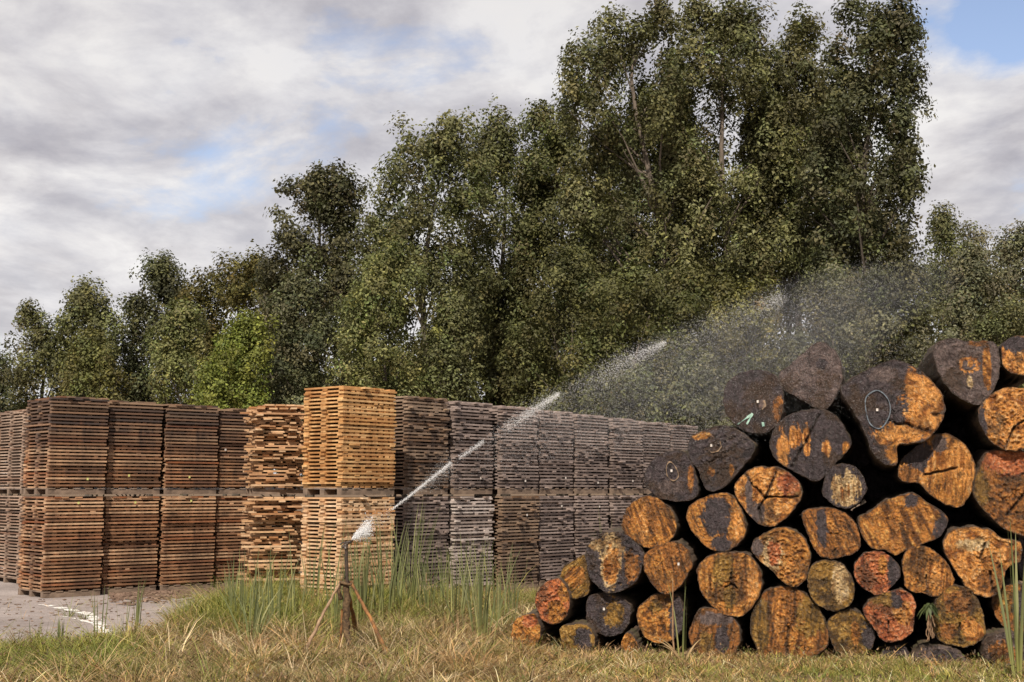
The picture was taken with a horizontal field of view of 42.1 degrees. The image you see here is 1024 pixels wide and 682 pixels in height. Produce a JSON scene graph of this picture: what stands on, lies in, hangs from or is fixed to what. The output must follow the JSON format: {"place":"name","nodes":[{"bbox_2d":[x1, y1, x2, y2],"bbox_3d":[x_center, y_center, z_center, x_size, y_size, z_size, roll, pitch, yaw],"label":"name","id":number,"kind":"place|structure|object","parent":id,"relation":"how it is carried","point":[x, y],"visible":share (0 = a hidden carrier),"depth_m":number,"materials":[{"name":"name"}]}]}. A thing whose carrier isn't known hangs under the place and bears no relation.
{"place":"outdoors","nodes":[
{"label":"outdoors","id":0,"kind":"place"},
{"bbox_2d":[0,493,1023,681],"bbox_3d":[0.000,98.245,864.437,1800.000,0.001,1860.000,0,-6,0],"label":"ground","id":1,"kind":"structure","parent":0,"point":[751,643],"depth_m":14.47,"materials":[{"name":"green plant"}]},
{"bbox_2d":[0,297,74,495],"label":"leafy tree","id":2,"kind":"object","parent":1,"relation":"on","point":[26,380],"visible":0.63,"depth_m":55.81,"materials":[{"name":"green plant"}]},
{"bbox_2d":[46,325,138,495],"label":"tree","id":3,"kind":"object","parent":1,"relation":"on","point":[91,356],"visible":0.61,"depth_m":45.68,"materials":[{"name":"green plant"}]},
{"bbox_2d":[40,271,145,495],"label":"leafy tree","id":4,"kind":"object","parent":1,"relation":"on","point":[86,301],"visible":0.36,"depth_m":55.86,"materials":[{"name":"green plant"}]},
{"bbox_2d":[0,567,299,644],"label":"asphalt yard","id":5,"kind":"structure","parent":1,"relation":"on","point":[8,591],"depth_m":18.11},
{"bbox_2d":[0,496,63,583],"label":"board stack","id":6,"kind":"object","parent":5,"relation":"on","point":[10,523],"visible":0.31,"depth_m":23.83,"materials":[{"name":"brown wood"}]},
{"bbox_2d":[0,409,39,493],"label":"board stack","id":7,"kind":"object","parent":6,"relation":"on","point":[12,440],"visible":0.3,"depth_m":24.03,"materials":[{"name":"brown wood"}]},
{"bbox_2d":[17,496,103,597],"bbox_3d":[-7.123,3.231,21.027,0.969,1.536,1.049,6,-9,-41],"label":"board stack","id":8,"kind":"object","parent":5,"relation":"on","point":[60,548],"visible":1,"depth_m":20.73,"materials":[{"name":"brown wood"}]},
{"bbox_2d":[23,396,109,493],"bbox_3d":[-7.090,1.675,21.196,0.978,1.522,1.081,6,-9,-41],"label":"board stack","id":9,"kind":"object","parent":8,"relation":"on","point":[62,456],"visible":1,"depth_m":20.90,"materials":[{"name":"brown wood"}]},
{"bbox_2d":[0,586,226,635],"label":"bark litter","id":10,"kind":"object","parent":5,"relation":"on","point":[118,596],"visible":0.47,"depth_m":20.28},
{"bbox_2d":[94,496,159,593],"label":"board stack","id":11,"kind":"object","parent":5,"relation":"on","point":[128,539],"visible":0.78,"depth_m":21.46,"materials":[{"name":"brown wood"}]},
{"bbox_2d":[93,400,162,493],"bbox_3d":[-6.451,1.773,21.988,0.988,1.503,1.099,6,-9,-41],"label":"board stack","id":12,"kind":"object","parent":11,"relation":"on","point":[133,460],"visible":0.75,"depth_m":21.64,"materials":[{"name":"brown wood"}]},
{"bbox_2d":[144,496,216,589],"bbox_3d":[-5.666,3.384,22.398,0.973,1.536,1.052,6,-9,-41],"label":"board stack","id":13,"kind":"object","parent":5,"relation":"on","point":[183,554],"visible":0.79,"depth_m":22.04,"materials":[{"name":"brown wood"}]},
{"bbox_2d":[149,404,219,493],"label":"board stack","id":14,"kind":"object","parent":13,"relation":"on","point":[188,440],"visible":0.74,"depth_m":22.22,"materials":[{"name":"brown wood"}]},
{"bbox_2d":[202,496,258,587],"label":"board stack","id":15,"kind":"object","parent":5,"relation":"on","point":[229,516],"visible":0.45,"depth_m":22.65,"materials":[{"name":"brown wood"}]},
{"bbox_2d":[204,408,265,493],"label":"board stack","id":16,"kind":"object","parent":15,"relation":"on","point":[232,439],"visible":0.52,"depth_m":22.82,"materials":[{"name":"brown wood"}]},
{"bbox_2d":[111,247,191,495],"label":"leafy tree","id":17,"kind":"object","parent":1,"relation":"on","point":[164,283],"visible":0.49,"depth_m":57.95,"materials":[{"name":"green plant"}]},
{"bbox_2d":[136,295,222,495],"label":"tree","id":18,"kind":"object","parent":1,"relation":"on","point":[165,363],"visible":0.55,"depth_m":43.84,"materials":[{"name":"green plant"}]},
{"bbox_2d":[165,239,289,495],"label":"leafy tree","id":19,"kind":"object","parent":1,"relation":"on","point":[237,293],"visible":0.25,"depth_m":54.05,"materials":[{"name":"green plant"}]},
{"bbox_2d":[182,305,285,495],"bbox_3d":[-8.000,2.403,37.892,2.994,6.952,2.303,0,-6,0],"label":"tree","id":20,"kind":"object","parent":1,"relation":"on","point":[245,333],"visible":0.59,"depth_m":37.80,"materials":[{"name":"green plant"}]},
{"bbox_2d":[237,497,303,591],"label":"board stack","id":21,"kind":"object","parent":1,"relation":"on","point":[261,534],"visible":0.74,"depth_m":20.27,"materials":[{"name":"brown wood"}]},
{"bbox_2d":[239,404,306,494],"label":"board stack","id":22,"kind":"object","parent":21,"relation":"on","point":[276,437],"visible":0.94,"depth_m":20.42,"materials":[{"name":"brown wood"}]},
{"bbox_2d":[241,267,344,496],"bbox_3d":[-6.688,1.855,39.912,3.628,8.492,3.204,0,-6,0],"label":"tree","id":23,"kind":"object","parent":1,"relation":"on","point":[310,331],"visible":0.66,"depth_m":39.89,"materials":[{"name":"green plant"}]},
{"bbox_2d":[246,157,383,496],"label":"leafy tree","id":24,"kind":"object","parent":1,"relation":"on","point":[322,199],"visible":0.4,"depth_m":47.12,"materials":[{"name":"green plant"}]},
{"bbox_2d":[302,540,390,658],"bbox_3d":[-1.595,2.652,13.740,0.968,1.221,1.936,0,-6,0],"label":"sprinkler","id":25,"kind":"object","parent":1,"relation":"on","point":[347,609],"visible":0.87,"depth_m":13.18,"materials":[{"name":"metal"}]},
{"bbox_2d":[352,253,902,541],"bbox_3d":[1.312,0.404,13.405,5.752,3.345,1.166,1,-6,-9],"label":"water jet","id":26,"kind":"object","parent":25,"relation":"attached to","point":[361,532],"visible":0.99,"depth_m":13.42,"materials":[{"name":"white liquid"}]},
{"bbox_2d":[299,497,395,600],"bbox_3d":[-2.372,3.039,19.316,0.916,1.536,1.121,-5,-8,39],"label":"board stack","id":27,"kind":"object","parent":1,"relation":"on","point":[328,512],"visible":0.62,"depth_m":19.04,"materials":[{"name":"brown wood"}]},
{"bbox_2d":[301,386,396,494],"bbox_3d":[-2.365,1.473,19.478,0.931,1.542,1.120,-5,-8,39],"label":"board stack","id":28,"kind":"object","parent":27,"relation":"on","point":[346,449],"visible":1,"depth_m":19.18,"materials":[{"name":"brown wood"}]},
{"bbox_2d":[322,230,449,495],"bbox_3d":[-3.626,1.325,38.007,3.672,9.124,2.931,0,-6,0],"label":"leafy tree","id":29,"kind":"object","parent":1,"relation":"on","point":[387,272],"visible":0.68,"depth_m":38.01,"materials":[{"name":"green plant"}]},
{"bbox_2d":[379,496,449,594],"bbox_3d":[-1.646,3.233,21.049,1.198,1.536,1.017,-5,-8,38],"label":"board stack","id":30,"kind":"object","parent":1,"relation":"on","point":[406,511],"visible":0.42,"depth_m":20.84,"materials":[{"name":"grey wood"}]},
{"bbox_2d":[380,396,450,493],"bbox_3d":[-1.671,1.679,21.235,1.147,1.522,1.027,-5,-8,38],"label":"board stack","id":31,"kind":"object","parent":30,"relation":"on","point":[420,448],"visible":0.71,"depth_m":20.92,"materials":[{"name":"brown wood"}]},
{"bbox_2d":[327,105,509,495],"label":"poplar tree","id":32,"kind":"object","parent":1,"relation":"on","point":[437,150],"visible":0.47,"depth_m":43.18,"materials":[{"name":"green plant"}]},
{"bbox_2d":[414,282,490,495],"bbox_3d":[-1.823,2.097,39.034,2.391,7.816,2.050,0,-6,0],"label":"leafy tree","id":33,"kind":"object","parent":1,"relation":"on","point":[455,312],"visible":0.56,"depth_m":38.92,"materials":[{"name":"green plant"}]},
{"bbox_2d":[427,496,494,591],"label":"board stack","id":34,"kind":"object","parent":1,"relation":"on","point":[467,514],"visible":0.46,"depth_m":21.59,"materials":[{"name":"grey wood"}]},
{"bbox_2d":[431,401,499,493],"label":"board stack","id":35,"kind":"object","parent":34,"relation":"on","point":[466,421],"visible":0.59,"depth_m":21.74,"materials":[{"name":"grey wood"}]},
{"bbox_2d":[414,532,531,642],"bbox_3d":[-0.320,2.678,14.554,1.008,1.209,1.286,-4,-7,30],"label":"reed clump","id":36,"kind":"object","parent":1,"relation":"on","point":[479,621],"visible":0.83,"depth_m":14.36,"materials":[{"name":"green plant"}]},
{"bbox_2d":[472,496,540,589],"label":"board stack","id":37,"kind":"object","parent":1,"relation":"on","point":[511,525],"visible":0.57,"depth_m":22.36,"materials":[{"name":"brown wood"}]},
{"bbox_2d":[473,405,538,493],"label":"board stack","id":38,"kind":"object","parent":37,"relation":"on","point":[507,478],"visible":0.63,"depth_m":22.51,"materials":[{"name":"grey wood"}]},
{"bbox_2d":[451,93,563,495],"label":"poplar tree","id":39,"kind":"object","parent":1,"relation":"on","point":[506,142],"visible":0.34,"depth_m":46.23,"materials":[{"name":"green plant"}]},
{"bbox_2d":[511,608,567,646],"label":"oak log","id":40,"kind":"object","parent":1,"relation":"on","point":[525,625],"visible":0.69,"depth_m":13.58,"materials":[{"name":"brown wood"}]},
{"bbox_2d":[518,496,574,585],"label":"board stack","id":41,"kind":"object","parent":1,"relation":"on","point":[555,522],"visible":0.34,"depth_m":23.21,"materials":[{"name":"grey wood"}]},
{"bbox_2d":[520,410,573,493],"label":"board stack","id":42,"kind":"object","parent":41,"relation":"on","point":[553,470],"visible":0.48,"depth_m":23.39,"materials":[{"name":"grey wood"}]},
{"bbox_2d":[495,98,625,495],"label":"poplar tree","id":43,"kind":"object","parent":1,"relation":"on","point":[552,147],"visible":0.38,"depth_m":45.34,"materials":[{"name":"green plant"}]},
{"bbox_2d":[493,237,642,495],"bbox_3d":[1.611,1.403,39.054,4.515,9.201,3.799,0,-6,0],"label":"leafy tree","id":44,"kind":"object","parent":1,"relation":"on","point":[568,283],"visible":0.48,"depth_m":39.02,"materials":[{"name":"green plant"}]},
{"bbox_2d":[555,495,610,559],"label":"board stack","id":45,"kind":"object","parent":1,"relation":"on","point":[586,514],"visible":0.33,"depth_m":23.99,"materials":[{"name":"grey wood"}]},
{"bbox_2d":[554,414,608,493],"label":"board stack","id":46,"kind":"object","parent":45,"relation":"on","point":[590,471],"visible":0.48,"depth_m":24.19,"materials":[{"name":"grey wood"}]},
{"bbox_2d":[559,614,622,651],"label":"oak log","id":47,"kind":"object","parent":1,"relation":"on","point":[583,630],"visible":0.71,"depth_m":13.50,"materials":[{"name":"brown wood"}]},
{"bbox_2d":[535,575,589,624],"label":"oak log","id":48,"kind":"object","parent":47,"relation":"on","point":[556,602],"visible":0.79,"depth_m":13.64,"materials":[{"name":"brown wood"}]},
{"bbox_2d":[586,581,657,635],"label":"oak log","id":49,"kind":"object","parent":47,"relation":"on","point":[610,614],"visible":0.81,"depth_m":13.61,"materials":[{"name":"grey wood"}]},
{"bbox_2d":[585,526,651,592],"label":"oak log","id":50,"kind":"object","parent":49,"relation":"on","point":[614,557],"visible":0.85,"depth_m":13.53,"materials":[{"name":"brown wood"}]},
{"bbox_2d":[572,495,643,529],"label":"board stack","id":51,"kind":"object","parent":1,"relation":"on","point":[617,504],"visible":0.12,"depth_m":24.75,"materials":[{"name":"grey wood"}]},
{"bbox_2d":[596,418,645,493],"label":"board stack","id":52,"kind":"object","parent":51,"relation":"on","point":[620,466],"visible":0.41,"depth_m":25.00,"materials":[{"name":"grey wood"}]},
{"bbox_2d":[538,258,728,494],"bbox_3d":[3.414,1.744,37.185,5.576,8.107,4.390,0,-6,0],"label":"leafy tree","id":53,"kind":"object","parent":1,"relation":"on","point":[691,289],"visible":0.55,"depth_m":36.72,"materials":[{"name":"green plant"}]},
{"bbox_2d":[546,0,730,360],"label":"poplar tree","id":54,"kind":"object","parent":1,"relation":"on","point":[610,139],"visible":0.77,"depth_m":41.47,"materials":[{"name":"green plant"}]},
{"bbox_2d":[585,83,746,494],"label":"poplar tree","id":55,"kind":"object","parent":1,"relation":"on","point":[641,205],"visible":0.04,"depth_m":50.58,"materials":[{"name":"green plant"}]},
{"bbox_2d":[636,580,699,642],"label":"oak log","id":56,"kind":"object","parent":1,"relation":"on","point":[654,614],"visible":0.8,"depth_m":13.47,"materials":[{"name":"brown wood"}]},
{"bbox_2d":[643,534,712,593],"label":"oak log","id":57,"kind":"object","parent":56,"relation":"on","point":[678,560],"visible":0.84,"depth_m":13.40,"materials":[{"name":"brown wood"}]},
{"bbox_2d":[621,493,693,547],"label":"oak log","id":58,"kind":"object","parent":57,"relation":"on","point":[651,520],"visible":0.77,"depth_m":13.49,"materials":[{"name":"brown wood"}]},
{"bbox_2d":[643,449,712,502],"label":"oak log","id":59,"kind":"object","parent":58,"relation":"on","point":[674,475],"visible":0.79,"depth_m":13.48,"materials":[{"name":"grey wood"}]},
{"bbox_2d":[592,349,743,494],"bbox_3d":[4.311,2.957,36.042,4.536,5.439,3.531,0,-6,0],"label":"leafy tree","id":60,"kind":"object","parent":1,"relation":"on","point":[629,408],"visible":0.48,"depth_m":35.43,"materials":[{"name":"green plant"}]},
{"bbox_2d":[688,601,751,655],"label":"oak log","id":61,"kind":"object","parent":1,"relation":"on","point":[712,628],"visible":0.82,"depth_m":13.22,"materials":[{"name":"brown wood"}]},
{"bbox_2d":[696,542,774,616],"bbox_3d":[2.720,2.659,15.436,0.735,0.724,4.669,-2,-7,14],"label":"oak log","id":62,"kind":"object","parent":61,"relation":"on","point":[735,582],"visible":0.81,"depth_m":13.23,"materials":[{"name":"brown wood"}]},
{"bbox_2d":[686,489,767,551],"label":"oak log","id":63,"kind":"object","parent":62,"relation":"on","point":[724,521],"visible":0.91,"depth_m":13.32,"materials":[{"name":"brown wood"}]},
{"bbox_2d":[688,425,764,492],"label":"oak log","id":64,"kind":"object","parent":63,"relation":"on","point":[729,458],"visible":0.84,"depth_m":13.39,"materials":[{"name":"grey wood"}]},
{"bbox_2d":[723,369,796,440],"bbox_3d":[2.996,0.863,15.682,0.702,0.739,4.648,-2,-7,14],"label":"oak log","id":65,"kind":"object","parent":64,"relation":"on","point":[765,401],"visible":0.84,"depth_m":13.46,"materials":[{"name":"grey wood"}]},
{"bbox_2d":[640,0,808,420],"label":"poplar tree","id":66,"kind":"object","parent":1,"relation":"on","point":[731,27],"visible":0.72,"depth_m":42.48,"materials":[{"name":"green plant"}]},
{"bbox_2d":[676,272,796,425],"bbox_3d":[6.226,1.906,36.956,3.573,7.734,2.944,0,-6,0],"label":"leafy bush","id":67,"kind":"object","parent":1,"relation":"on","point":[736,298],"visible":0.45,"depth_m":36.91,"materials":[{"name":"green plant"}]},
{"bbox_2d":[750,574,830,658],"bbox_3d":[3.284,3.030,15.309,0.855,0.832,4.660,-2,-7,14],"label":"oak log","id":68,"kind":"object","parent":1,"relation":"on","point":[787,618],"visible":0.79,"depth_m":13.11,"materials":[{"name":"brown wood"}]},
{"bbox_2d":[751,515,816,586],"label":"oak log","id":69,"kind":"object","parent":68,"relation":"on","point":[785,553],"visible":0.91,"depth_m":13.13,"materials":[{"name":"brown wood"}]},
{"bbox_2d":[734,465,807,527],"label":"oak log","id":70,"kind":"object","parent":69,"relation":"on","point":[772,496],"visible":0.91,"depth_m":13.24,"materials":[{"name":"brown wood"}]},
{"bbox_2d":[769,409,852,484],"bbox_3d":[3.513,1.277,15.402,0.889,0.810,4.649,-2,-7,14],"label":"oak log","id":71,"kind":"object","parent":70,"relation":"on","point":[813,448],"visible":0.94,"depth_m":13.19,"materials":[{"name":"grey wood"}]},
{"bbox_2d":[778,342,845,419],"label":"oak log","id":72,"kind":"object","parent":71,"relation":"on","point":[828,376],"visible":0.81,"depth_m":13.49,"materials":[{"name":"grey wood"}]},
{"bbox_2d":[730,0,872,514],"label":"poplar tree","id":73,"kind":"object","parent":1,"relation":"on","point":[801,66],"visible":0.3,"depth_m":43.55,"materials":[{"name":"green plant"}]},
{"bbox_2d":[775,260,875,381],"bbox_3d":[9.040,1.709,38.020,3.272,8.361,2.896,0,-6,0],"label":"leafy bush","id":74,"kind":"object","parent":1,"relation":"on","point":[852,338],"visible":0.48,"depth_m":37.99,"materials":[{"name":"green plant"}]},
{"bbox_2d":[827,583,875,655],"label":"oak log","id":75,"kind":"object","parent":1,"relation":"on","point":[850,626],"visible":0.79,"depth_m":12.95,"materials":[{"name":"brown wood"}]},
{"bbox_2d":[807,554,856,610],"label":"oak log","id":76,"kind":"object","parent":75,"relation":"on","point":[832,585],"visible":0.88,"depth_m":12.99,"materials":[{"name":"brown wood"}]},
{"bbox_2d":[802,503,862,558],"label":"oak log","id":77,"kind":"object","parent":76,"relation":"on","point":[832,531],"visible":0.92,"depth_m":13.04,"materials":[{"name":"brown wood"}]},
{"bbox_2d":[821,463,867,509],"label":"oak log","id":78,"kind":"object","parent":77,"relation":"on","point":[844,486],"visible":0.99,"depth_m":13.06,"materials":[{"name":"brown wood"}]},
{"bbox_2d":[791,0,946,504],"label":"poplar tree","id":79,"kind":"object","parent":1,"relation":"on","point":[896,30],"visible":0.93,"depth_m":40.39,"materials":[{"name":"green plant"}]},
{"bbox_2d":[875,631,909,659],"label":"oak log","id":80,"kind":"object","parent":1,"relation":"on","point":[902,644],"visible":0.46,"depth_m":12.90,"materials":[{"name":"grey wood"}]},
{"bbox_2d":[857,580,915,642],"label":"oak log","id":81,"kind":"object","parent":80,"relation":"on","point":[889,614],"visible":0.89,"depth_m":12.83,"materials":[{"name":"brown wood"}]},
{"bbox_2d":[850,546,900,595],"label":"oak log","id":82,"kind":"object","parent":81,"relation":"on","point":[877,572],"visible":0.85,"depth_m":12.90,"materials":[{"name":"brown wood"}]},
{"bbox_2d":[852,489,947,555],"bbox_3d":[4.348,2.019,15.108,0.944,0.676,4.650,-2,-7,14],"label":"oak log","id":83,"kind":"object","parent":82,"relation":"on","point":[897,523],"visible":0.94,"depth_m":12.90,"materials":[{"name":"brown wood"}]},
{"bbox_2d":[890,432,975,509],"bbox_3d":[4.680,1.500,15.138,0.816,0.812,4.644,-2,-7,14],"label":"oak log","id":84,"kind":"object","parent":83,"relation":"on","point":[938,470],"visible":0.84,"depth_m":12.92,"materials":[{"name":"brown wood"}]},
{"bbox_2d":[839,359,945,472],"bbox_3d":[4.245,0.935,15.101,1.090,1.146,4.649,-2,-7,14],"label":"oak log","id":85,"kind":"object","parent":84,"relation":"on","point":[893,413],"visible":0.95,"depth_m":12.89,"materials":[{"name":"brown wood"}]},
{"bbox_2d":[851,243,955,375],"bbox_3d":[11.900,1.599,39.948,4.083,9.009,3.160,0,-6,0],"label":"leafy bush","id":86,"kind":"object","parent":1,"relation":"on","point":[916,341],"visible":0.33,"depth_m":39.73,"materials":[{"name":"green plant"}]},
{"bbox_2d":[906,631,965,664],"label":"oak log","id":87,"kind":"object","parent":1,"relation":"on","point":[916,640],"visible":0.4,"depth_m":12.68,"materials":[{"name":"grey wood"}]},
{"bbox_2d":[921,578,985,647],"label":"oak log","id":88,"kind":"object","parent":87,"relation":"on","point":[961,616],"visible":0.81,"depth_m":12.68,"materials":[{"name":"brown wood"}]},
{"bbox_2d":[896,543,954,596],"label":"oak log","id":89,"kind":"object","parent":88,"relation":"on","point":[925,568],"visible":0.89,"depth_m":12.80,"materials":[{"name":"brown wood"}]},
{"bbox_2d":[927,520,1022,597],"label":"oak log","id":90,"kind":"object","parent":88,"relation":"on","point":[962,548],"visible":0.81,"depth_m":12.70,"materials":[{"name":"brown wood"}]},
{"bbox_2d":[965,449,1023,536],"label":"oak log","id":91,"kind":"object","parent":90,"relation":"on","point":[994,501],"visible":0.82,"depth_m":12.72,"materials":[{"name":"brown wood"}]},
{"bbox_2d":[937,417,975,453],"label":"oak log","id":92,"kind":"object","parent":91,"relation":"on","point":[954,428],"visible":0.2,"depth_m":14.10,"materials":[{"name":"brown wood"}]},
{"bbox_2d":[917,338,999,426],"bbox_3d":[4.935,0.541,15.025,0.694,0.733,4.644,-2,-7,14],"label":"oak log","id":93,"kind":"object","parent":92,"relation":"on","point":[962,375],"visible":0.89,"depth_m":12.82,"materials":[{"name":"brown wood"}]},
{"bbox_2d":[959,387,1023,451],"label":"oak log","id":94,"kind":"object","parent":91,"relation":"on","point":[994,420],"visible":0.73,"depth_m":12.69,"materials":[{"name":"brown wood"}]},
{"bbox_2d":[994,335,1023,390],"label":"oak log","id":95,"kind":"object","parent":94,"relation":"on","point":[1011,355],"visible":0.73,"depth_m":12.73,"materials":[{"name":"brown wood"}]},
{"bbox_2d":[916,199,976,345],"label":"leafy tree","id":96,"kind":"object","parent":1,"relation":"on","point":[942,223],"visible":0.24,"depth_m":62.52,"materials":[{"name":"green plant"}]},
{"bbox_2d":[934,237,1021,345],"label":"leafy tree","id":97,"kind":"object","parent":1,"relation":"on","point":[976,294],"visible":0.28,"depth_m":57.12,"materials":[{"name":"green plant"}]},
{"bbox_2d":[959,289,1023,387],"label":"leafy bush","id":98,"kind":"object","parent":1,"relation":"on","point":[1010,322],"visible":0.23,"depth_m":46.04,"materials":[{"name":"green plant"}]},
{"bbox_2d":[968,611,1023,666],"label":"oak log","id":99,"kind":"object","parent":1,"relation":"on","point":[991,644],"visible":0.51,"depth_m":12.48,"materials":[{"name":"brown wood"}]},
{"bbox_2d":[983,218,1023,450],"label":"leafy tree","id":100,"kind":"object","parent":1,"relation":"on","point":[1012,245],"visible":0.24,"depth_m":60.39,"materials":[{"name":"green plant"}]},
{"bbox_2d":[988,523,1023,680],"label":"reed clump","id":101,"kind":"object","parent":1,"relation":"on","point":[1018,635],"visible":0.99,"depth_m":11.53,"materials":[{"name":"green plant"}]},
{"bbox_2d":[0,0,1023,476],"label":"sky","id":102,"kind":"structure","parent":0,"point":[127,127],"materials":[{"name":"white"}]},
{"bbox_2d":[468,248,990,470],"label":"falling drops","id":103,"kind":"object","parent":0,"point":[700,379],"visible":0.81,"depth_m":13.97,"materials":[{"name":"white liquid"}]},
{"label":"board stack","id":104,"kind":"object","parent":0,"visible":0},
{"bbox_2d":[627,421,670,493],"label":"board stack","id":105,"kind":"object","parent":104,"relation":"on","point":[656,444],"visible":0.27,"depth_m":25.85,"materials":[{"name":"grey wood"}]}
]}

